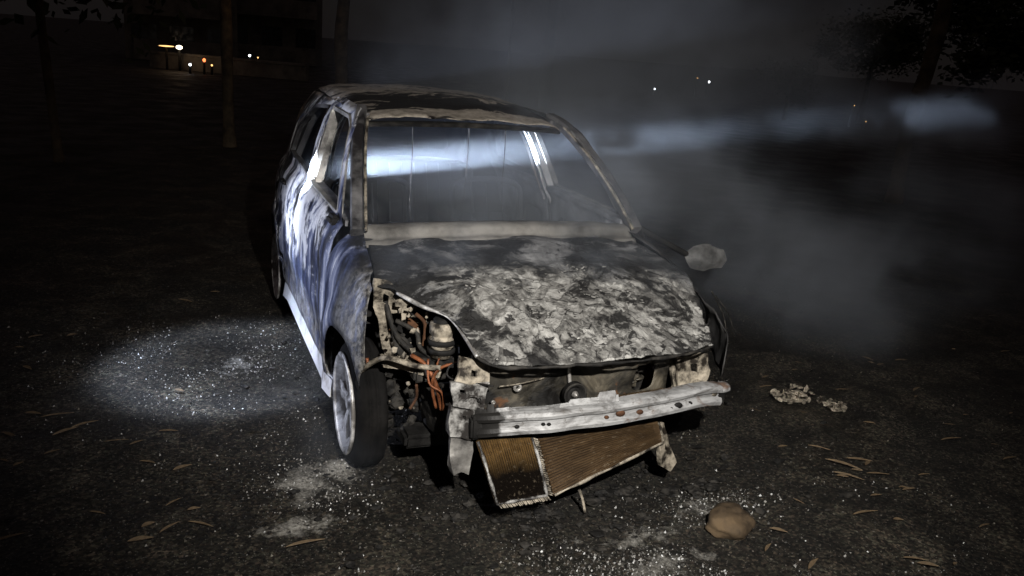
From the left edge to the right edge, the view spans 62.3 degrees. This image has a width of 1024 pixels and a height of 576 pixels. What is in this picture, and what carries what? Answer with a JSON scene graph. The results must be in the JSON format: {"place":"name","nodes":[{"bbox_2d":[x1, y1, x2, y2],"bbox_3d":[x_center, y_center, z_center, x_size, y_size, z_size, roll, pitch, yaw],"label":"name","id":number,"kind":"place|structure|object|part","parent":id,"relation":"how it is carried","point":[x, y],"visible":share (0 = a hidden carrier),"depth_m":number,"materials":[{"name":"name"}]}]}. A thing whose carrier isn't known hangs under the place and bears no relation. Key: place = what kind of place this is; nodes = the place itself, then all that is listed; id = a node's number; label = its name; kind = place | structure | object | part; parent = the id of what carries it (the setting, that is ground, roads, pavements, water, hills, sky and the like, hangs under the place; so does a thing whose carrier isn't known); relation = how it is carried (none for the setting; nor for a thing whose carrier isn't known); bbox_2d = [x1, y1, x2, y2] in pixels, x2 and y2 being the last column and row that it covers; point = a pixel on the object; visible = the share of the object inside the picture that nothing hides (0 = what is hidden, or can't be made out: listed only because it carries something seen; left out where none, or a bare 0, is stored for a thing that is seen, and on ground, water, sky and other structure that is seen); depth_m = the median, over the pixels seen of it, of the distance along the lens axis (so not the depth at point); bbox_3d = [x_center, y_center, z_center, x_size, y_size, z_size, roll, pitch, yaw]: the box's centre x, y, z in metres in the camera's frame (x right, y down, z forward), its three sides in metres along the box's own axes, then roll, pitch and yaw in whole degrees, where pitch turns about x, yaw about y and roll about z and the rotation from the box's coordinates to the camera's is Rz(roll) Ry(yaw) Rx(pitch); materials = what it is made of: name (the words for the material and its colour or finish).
{"place":"outdoors","nodes":[
{"label":"outdoors","id":0,"kind":"place"},
{"bbox_2d":[0,14,1023,575],"bbox_3d":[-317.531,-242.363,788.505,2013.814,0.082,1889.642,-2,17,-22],"label":"ground","id":1,"kind":"structure","parent":0,"point":[134,204],"depth_m":5.77,"materials":[{"name":"black soil"}]},
{"bbox_2d":[0,532,24,539],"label":"dry leaf","id":2,"kind":"object","parent":1,"relation":"on","point":[4,537],"visible":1,"depth_m":3.00,"materials":[{"name":"brown plant"}]},
{"bbox_2d":[41,412,73,416],"bbox_3d":[-2.116,0.587,3.946,0.140,0.006,0.018,-5,16,-33],"label":"dry leaf","id":3,"kind":"object","parent":1,"relation":"on","point":[57,414],"visible":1,"depth_m":3.95,"materials":[{"name":"brown plant"}]},
{"bbox_2d":[53,427,75,434],"bbox_3d":[-2.000,0.637,3.793,0.020,0.006,0.119,21,22,30],"label":"dry leaf","id":4,"kind":"object","parent":1,"relation":"on","point":[62,430],"visible":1,"depth_m":3.79,"materials":[{"name":"brown plant"}]},
{"bbox_2d":[72,420,97,426],"bbox_3d":[-1.957,0.619,3.876,0.016,0.005,0.126,29,26,33],"label":"dry leaf","id":5,"kind":"object","parent":1,"relation":"on","point":[83,423],"visible":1,"depth_m":3.88,"materials":[{"name":"brown plant"}]},
{"bbox_2d":[0,0,206,161],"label":"tree","id":6,"kind":"object","parent":1,"relation":"on","point":[39,8],"visible":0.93,"depth_m":10.64,"materials":[{"name":"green plant"}]},
{"bbox_2d":[128,536,152,540],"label":"dry leaf","id":7,"kind":"object","parent":1,"relation":"on","point":[139,538],"visible":1,"depth_m":3.04,"materials":[{"name":"brown plant"}]},
{"bbox_2d":[141,521,153,526],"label":"dry leaf","id":8,"kind":"object","parent":1,"relation":"on","point":[147,523],"visible":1,"depth_m":3.13,"materials":[{"name":"brown plant"}]},
{"bbox_2d":[159,45,173,69],"bbox_3d":[-14.560,-9.582,35.775,0.615,1.264,0.166,-2,17,-22],"label":"distant lamp","id":9,"kind":"object","parent":1,"relation":"on","point":[166,49],"visible":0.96,"depth_m":35.70,"materials":[{"name":"grey"}]},
{"bbox_2d":[159,521,178,532],"bbox_3d":[-1.267,0.881,3.131,0.015,0.004,0.091,8,16,26],"label":"dry leaf","id":10,"kind":"object","parent":1,"relation":"on","point":[166,527],"visible":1,"depth_m":3.13,"materials":[{"name":"brown plant"}]},
{"bbox_2d":[176,45,181,70],"bbox_3d":[-13.945,-9.498,35.549,0.209,1.313,0.215,13,18,29],"label":"distant lamp","id":11,"kind":"object","parent":1,"relation":"on","point":[178,47],"visible":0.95,"depth_m":35.54,"materials":[{"name":"grey"}]},
{"bbox_2d":[123,0,237,59],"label":"apartment building","id":12,"kind":"structure","parent":1,"relation":"on","point":[198,33],"depth_m":43.58,"materials":[{"name":"black"}]},
{"bbox_2d":[130,23,156,44],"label":"window","id":13,"kind":"structure","parent":12,"relation":"in","point":[149,31],"depth_m":43.58,"materials":[{"name":"black glass"}]},
{"bbox_2d":[170,26,194,41],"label":"window","id":14,"kind":"structure","parent":12,"relation":"in","point":[180,33],"depth_m":44.25,"materials":[{"name":"black glass"}]},
{"bbox_2d":[207,29,233,51],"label":"window","id":15,"kind":"structure","parent":12,"relation":"in","point":[213,35],"depth_m":44.80,"materials":[{"name":"black glass"}]},
{"bbox_2d":[173,464,191,469],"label":"dry leaf","id":16,"kind":"object","parent":1,"relation":"on","point":[180,466],"visible":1,"depth_m":3.56,"materials":[{"name":"brown plant"}]},
{"bbox_2d":[189,521,213,526],"bbox_3d":[-1.161,0.879,3.169,0.110,0.004,0.014,7,15,14],"label":"dry leaf","id":17,"kind":"object","parent":1,"relation":"on","point":[200,522],"visible":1,"depth_m":3.17,"materials":[{"name":"brown plant"}]},
{"bbox_2d":[203,58,205,73],"bbox_3d":[-12.403,-8.793,34.184,0.120,0.915,0.194,-2,17,-22],"label":"distant lamp","id":18,"kind":"object","parent":1,"relation":"on","point":[204,67],"visible":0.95,"depth_m":34.16,"materials":[{"name":"grey"}]},
{"bbox_2d":[148,51,308,80],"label":"boundary wall","id":19,"kind":"structure","parent":1,"relation":"on","point":[272,69],"depth_m":35.44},
{"bbox_2d":[220,0,236,147],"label":"tree","id":20,"kind":"object","parent":1,"relation":"on","point":[229,131],"visible":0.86,"depth_m":13.11,"materials":[{"name":"brown plant"}]},
{"bbox_2d":[237,0,322,66],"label":"apartment building","id":21,"kind":"structure","parent":1,"relation":"on","point":[290,31],"depth_m":51.02,"materials":[{"name":"black"}]},
{"bbox_2d":[237,24,247,43],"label":"window","id":22,"kind":"structure","parent":21,"relation":"in","point":[242,29],"depth_m":50.79,"materials":[{"name":"black glass"}]},
{"bbox_2d":[262,26,281,45],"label":"window","id":23,"kind":"structure","parent":21,"relation":"in","point":[271,36],"depth_m":51.42,"materials":[{"name":"black glass"}]},
{"bbox_2d":[296,28,315,48],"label":"window","id":24,"kind":"structure","parent":21,"relation":"in","point":[305,38],"depth_m":52.16,"materials":[{"name":"black glass"}]},
{"bbox_2d":[286,539,321,546],"bbox_3d":[-0.754,0.926,3.092,0.143,0.007,0.024,-5,8,-27],"label":"dry leaf","id":25,"kind":"object","parent":1,"relation":"on","point":[302,541],"visible":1,"depth_m":3.09,"materials":[{"name":"brown plant"}]},
{"bbox_2d":[334,0,349,131],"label":"tree","id":26,"kind":"object","parent":1,"relation":"on","point":[341,45],"visible":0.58,"depth_m":16.58,"materials":[{"name":"brown plant"}]},
{"bbox_2d":[2,340,876,575],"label":"charred debris","id":27,"kind":"object","parent":1,"relation":"on","point":[541,513],"visible":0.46,"depth_m":3.56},
{"bbox_2d":[271,84,734,512],"bbox_3d":[-0.122,-0.311,4.916,2.207,1.537,3.861,-2,17,-22],"label":"burnt hatchback","id":28,"kind":"object","parent":1,"relation":"on","point":[508,314],"visible":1,"depth_m":3.59,"materials":[{"name":"blue paint"}]},
{"bbox_3d":[-1.260,-0.600,5.216,0.314,1.189,0.995,-2,17,-22],"label":"door","id":29,"kind":"part","parent":28,"relation":"part of","materials":[{"name":"blue paint"}]},
{"bbox_3d":[-0.924,-0.341,4.383,0.317,1.189,1.208,-2,17,-22],"label":"door","id":30,"kind":"part","parent":28,"relation":"part of","materials":[{"name":"blue paint"}]},
{"bbox_3d":[0.026,-0.645,5.722,0.318,1.189,0.991,-2,17,-22],"label":"door","id":31,"kind":"part","parent":28,"relation":"part of","materials":[{"name":"paint"}]},
{"bbox_3d":[0.363,-0.386,4.890,0.317,1.190,1.205,-2,17,-22],"label":"door","id":32,"kind":"part","parent":28,"relation":"part of","materials":[{"name":"paint"}]},
{"bbox_2d":[0,286,1005,575],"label":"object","id":33,"kind":"object","parent":1,"relation":"on","point":[640,560],"visible":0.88,"depth_m":3.56,"materials":[{"name":"ash"}]},
{"bbox_2d":[501,0,514,141],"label":"utility pole","id":34,"kind":"object","parent":1,"relation":"on","point":[509,60],"visible":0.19,"depth_m":16.85,"materials":[{"name":"grey"}]},
{"bbox_2d":[705,502,756,539],"bbox_3d":[0.881,0.930,3.400,0.182,0.105,0.194,13,18,27],"label":"rock","id":35,"kind":"object","parent":1,"relation":"on","point":[731,520],"visible":1,"depth_m":3.35,"materials":[{"name":"brown stone"}]},
{"bbox_2d":[771,527,786,531],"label":"dry leaf","id":36,"kind":"object","parent":1,"relation":"on","point":[777,528],"visible":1,"depth_m":3.43,"materials":[{"name":"brown plant"}]},
{"bbox_2d":[770,383,823,403],"bbox_3d":[1.589,0.599,4.825,0.317,0.081,0.202,-2,17,-22],"label":"ash clod","id":37,"kind":"object","parent":1,"relation":"on","point":[789,396],"visible":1,"depth_m":4.79,"materials":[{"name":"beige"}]},
{"bbox_2d":[808,558,817,568],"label":"dry leaf","id":38,"kind":"object","parent":1,"relation":"on","point":[811,563],"visible":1,"depth_m":3.20,"materials":[{"name":"brown plant"}]},
{"bbox_2d":[822,398,847,411],"bbox_3d":[1.804,0.652,4.733,0.130,0.050,0.138,13,18,28],"label":"ash clod","id":39,"kind":"object","parent":1,"relation":"on","point":[835,406],"visible":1,"depth_m":4.71,"materials":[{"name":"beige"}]},
{"bbox_2d":[825,458,861,469],"bbox_3d":[1.583,0.836,4.041,0.175,0.006,0.022,15,27,27],"label":"dry leaf","id":40,"kind":"object","parent":1,"relation":"on","point":[843,462],"visible":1,"depth_m":4.04,"materials":[{"name":"brown plant"}]},
{"bbox_2d":[834,471,863,479],"bbox_3d":[1.561,0.867,3.935,0.140,0.006,0.018,12,26,19],"label":"dry leaf","id":41,"kind":"object","parent":1,"relation":"on","point":[848,474],"visible":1,"depth_m":3.94,"materials":[{"name":"brown plant"}]},
{"bbox_2d":[848,105,854,126],"bbox_3d":[12.647,-6.284,31.669,0.087,1.085,0.157,-7,19,-36],"label":"distant lamp","id":42,"kind":"object","parent":1,"relation":"on","point":[850,115],"visible":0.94,"depth_m":31.61,"materials":[{"name":"grey"}]},
{"bbox_2d":[847,457,870,460],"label":"dry leaf","id":43,"kind":"object","parent":1,"relation":"on","point":[858,458],"visible":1,"depth_m":4.11,"materials":[{"name":"brown plant"}]},
{"bbox_2d":[854,510,877,513],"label":"dry leaf","id":44,"kind":"object","parent":1,"relation":"on","point":[861,511],"visible":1,"depth_m":3.62,"materials":[{"name":"brown plant"}]},
{"bbox_2d":[801,4,941,123],"bbox_3d":[14.314,-8.759,33.462,5.340,4.937,4.573,-2,17,-22],"label":"tree","id":45,"kind":"object","parent":1,"relation":"on","point":[825,47],"visible":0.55,"depth_m":33.06,"materials":[{"name":"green plant"}]},
{"bbox_2d":[905,556,925,559],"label":"dry leaf","id":46,"kind":"object","parent":1,"relation":"on","point":[914,557],"visible":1,"depth_m":3.30,"materials":[{"name":"brown plant"}]},
{"bbox_2d":[917,561,937,565],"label":"dry leaf","id":47,"kind":"object","parent":1,"relation":"on","point":[926,563],"visible":1,"depth_m":3.26,"materials":[{"name":"brown plant"}]},
{"bbox_2d":[862,0,1023,203],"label":"tree","id":48,"kind":"object","parent":1,"relation":"on","point":[1002,43],"visible":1,"depth_m":12.94,"materials":[{"name":"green plant"}]},
{"bbox_2d":[0,0,1023,90],"label":"sky","id":49,"kind":"structure","parent":0,"point":[730,34],"materials":[{"name":"black"}]},
{"bbox_2d":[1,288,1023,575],"bbox_3d":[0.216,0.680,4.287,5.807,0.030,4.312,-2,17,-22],"label":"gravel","id":50,"kind":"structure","parent":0,"point":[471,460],"depth_m":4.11,"materials":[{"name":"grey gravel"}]}
]}

